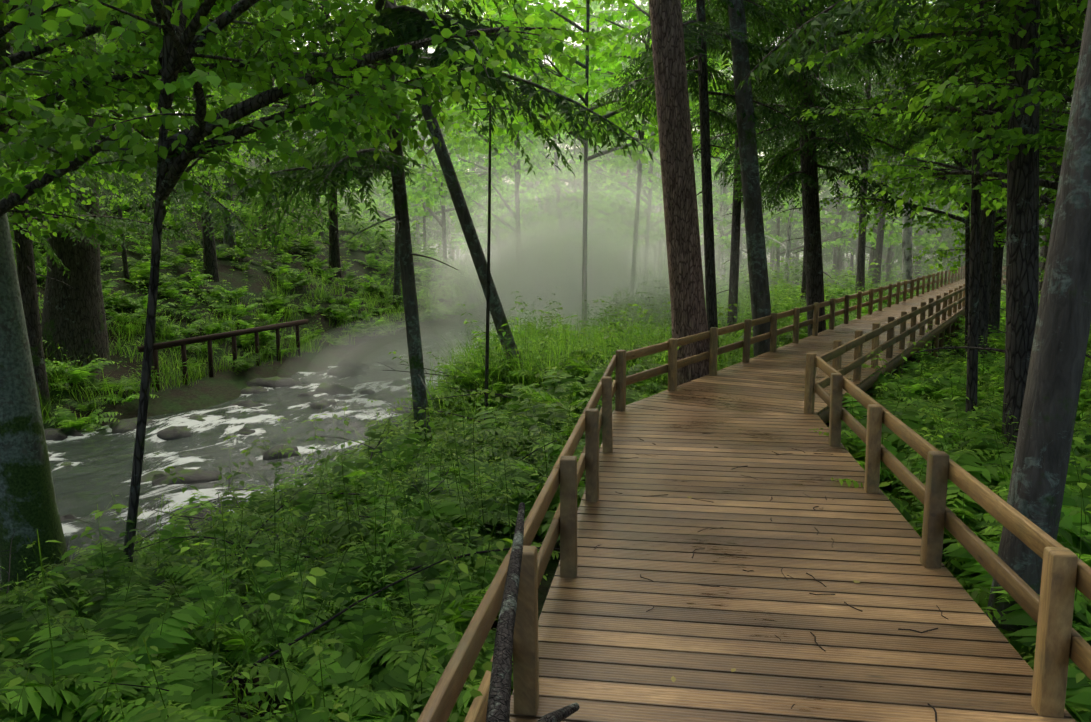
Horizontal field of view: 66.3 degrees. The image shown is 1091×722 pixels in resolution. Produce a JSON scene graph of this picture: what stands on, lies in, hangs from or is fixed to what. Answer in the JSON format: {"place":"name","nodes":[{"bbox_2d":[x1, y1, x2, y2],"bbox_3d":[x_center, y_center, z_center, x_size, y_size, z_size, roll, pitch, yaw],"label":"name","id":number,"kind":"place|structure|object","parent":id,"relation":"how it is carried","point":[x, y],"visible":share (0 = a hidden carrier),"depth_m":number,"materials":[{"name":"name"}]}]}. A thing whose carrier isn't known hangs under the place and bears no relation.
{"place":"outdoors","nodes":[
{"label":"outdoors","id":0,"kind":"place"},
{"bbox_2d":[0,273,615,589],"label":"river water","id":1,"kind":"structure","parent":0,"point":[99,471],"depth_m":14.56,"materials":[{"name":"grey liquid"}]},
{"bbox_2d":[1,90,1004,721],"bbox_3d":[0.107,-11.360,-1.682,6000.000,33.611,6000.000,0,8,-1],"label":"forest ground","id":2,"kind":"structure","parent":0,"point":[221,386],"depth_m":22.86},
{"bbox_2d":[0,4,147,590],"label":"tree trunk","id":3,"kind":"object","parent":2,"relation":"on","point":[28,506],"visible":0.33,"depth_m":8.65,"materials":[{"name":"wood"}]},
{"bbox_2d":[138,319,307,389],"bbox_3d":[-7.524,-0.058,20.234,0.105,1.459,5.523,3,9,22],"label":"wooden railing","id":4,"kind":"object","parent":2,"relation":"on","point":[182,343],"visible":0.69,"depth_m":19.60,"materials":[{"name":"brown wood"}]},
{"bbox_2d":[0,353,572,715],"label":"fallen branches","id":5,"kind":"object","parent":2,"relation":"on","point":[230,681],"visible":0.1,"depth_m":7.24,"materials":[{"name":"brown wood"}]},
{"bbox_2d":[44,292,638,532],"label":"river rocks","id":6,"kind":"object","parent":2,"relation":"on","point":[189,476],"visible":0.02,"depth_m":15.46,"materials":[{"name":"grey stone"}]},
{"bbox_2d":[0,0,1069,421],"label":"tree trunks","id":7,"kind":"object","parent":2,"relation":"on","point":[72,324],"visible":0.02,"depth_m":17.79,"materials":[{"name":"brown plant"}]},
{"bbox_2d":[18,0,1052,258],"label":"background foliage","id":8,"kind":"object","parent":2,"relation":"on","point":[604,62],"visible":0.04,"depth_m":35.25,"materials":[{"name":"green plant"}]},
{"bbox_2d":[0,0,1072,278],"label":"tree foliage","id":9,"kind":"object","parent":2,"relation":"on","point":[838,78],"visible":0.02,"depth_m":20.38,"materials":[{"name":"green plant"}]},
{"bbox_2d":[419,13,655,277],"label":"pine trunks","id":10,"kind":"object","parent":2,"relation":"on","point":[564,194],"depth_m":52.73,"materials":[{"name":"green plant"}]},
{"bbox_2d":[0,246,1088,721],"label":"undergrowth grass","id":11,"kind":"structure","parent":2,"relation":"on","point":[594,336],"depth_m":15.78,"materials":[{"name":"green plant"}]},
{"bbox_2d":[0,108,1090,721],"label":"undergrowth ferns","id":12,"kind":"object","parent":2,"relation":"on","point":[386,666],"visible":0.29,"depth_m":6.11,"materials":[{"name":"green plant"}]},
{"bbox_2d":[0,0,1090,721],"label":"undergrowth plants","id":13,"kind":"object","parent":2,"relation":"on","point":[66,120],"visible":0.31,"depth_m":6.69,"materials":[{"name":"green plant"}]},
{"bbox_2d":[0,0,1090,570],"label":"trees","id":14,"kind":"object","parent":2,"relation":"on","point":[984,256],"visible":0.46,"depth_m":7.68,"materials":[{"name":"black plant"}]},
{"bbox_2d":[179,0,958,334],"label":"trees","id":15,"kind":"object","parent":2,"relation":"on","point":[229,240],"depth_m":36.50,"materials":[{"name":"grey plant"}]},
{"bbox_2d":[84,0,1084,255],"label":"tree foliage","id":16,"kind":"object","parent":2,"relation":"on","point":[406,30],"visible":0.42,"depth_m":11.81,"materials":[{"name":"green plant"}]},
{"bbox_2d":[86,0,1090,638],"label":"tree trunks","id":17,"kind":"object","parent":2,"relation":"on","point":[1048,410],"visible":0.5,"depth_m":4.32,"materials":[{"name":"grey plant"}]},
{"bbox_2d":[158,38,1043,296],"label":"tree trunks","id":18,"kind":"object","parent":2,"relation":"on","point":[906,255],"depth_m":45.90,"materials":[{"name":"grey plant"}]},
{"bbox_2d":[649,0,709,385],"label":"pine trunks","id":19,"kind":"object","parent":2,"relation":"on","point":[687,298],"visible":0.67,"depth_m":11.18,"materials":[{"name":"brown plant"}]},
{"bbox_2d":[818,281,1005,422],"bbox_3d":[14.000,-1.406,23.444,11.135,0.150,61.704,6,10,36],"label":"boardwalk frame","id":20,"kind":"object","parent":2,"relation":"on","point":[866,385],"depth_m":13.37,"materials":[{"name":"brown wood"}]},
{"bbox_2d":[509,278,1075,721],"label":"boardwalk deck","id":21,"kind":"structure","parent":20,"relation":"on","point":[611,648],"depth_m":4.31,"materials":[{"name":"brown wood"}]},
{"bbox_2d":[486,502,579,721],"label":"dead branch","id":22,"kind":"object","parent":21,"relation":"on","point":[498,705],"visible":1,"depth_m":1.45,"materials":[{"name":"grey wood"}]},
{"bbox_2d":[417,266,1090,721],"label":"boardwalk railing","id":23,"kind":"object","parent":21,"relation":"on","point":[1051,608],"visible":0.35,"depth_m":4.42,"materials":[{"name":"brown wood"}]},
{"bbox_2d":[595,433,947,721],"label":"twigs","id":24,"kind":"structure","parent":21,"relation":"on","point":[782,567],"depth_m":4.37,"materials":[{"name":"brown wood"}]},
{"bbox_2d":[102,0,1067,429],"label":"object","id":25,"kind":"structure","parent":0,"point":[568,276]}
]}

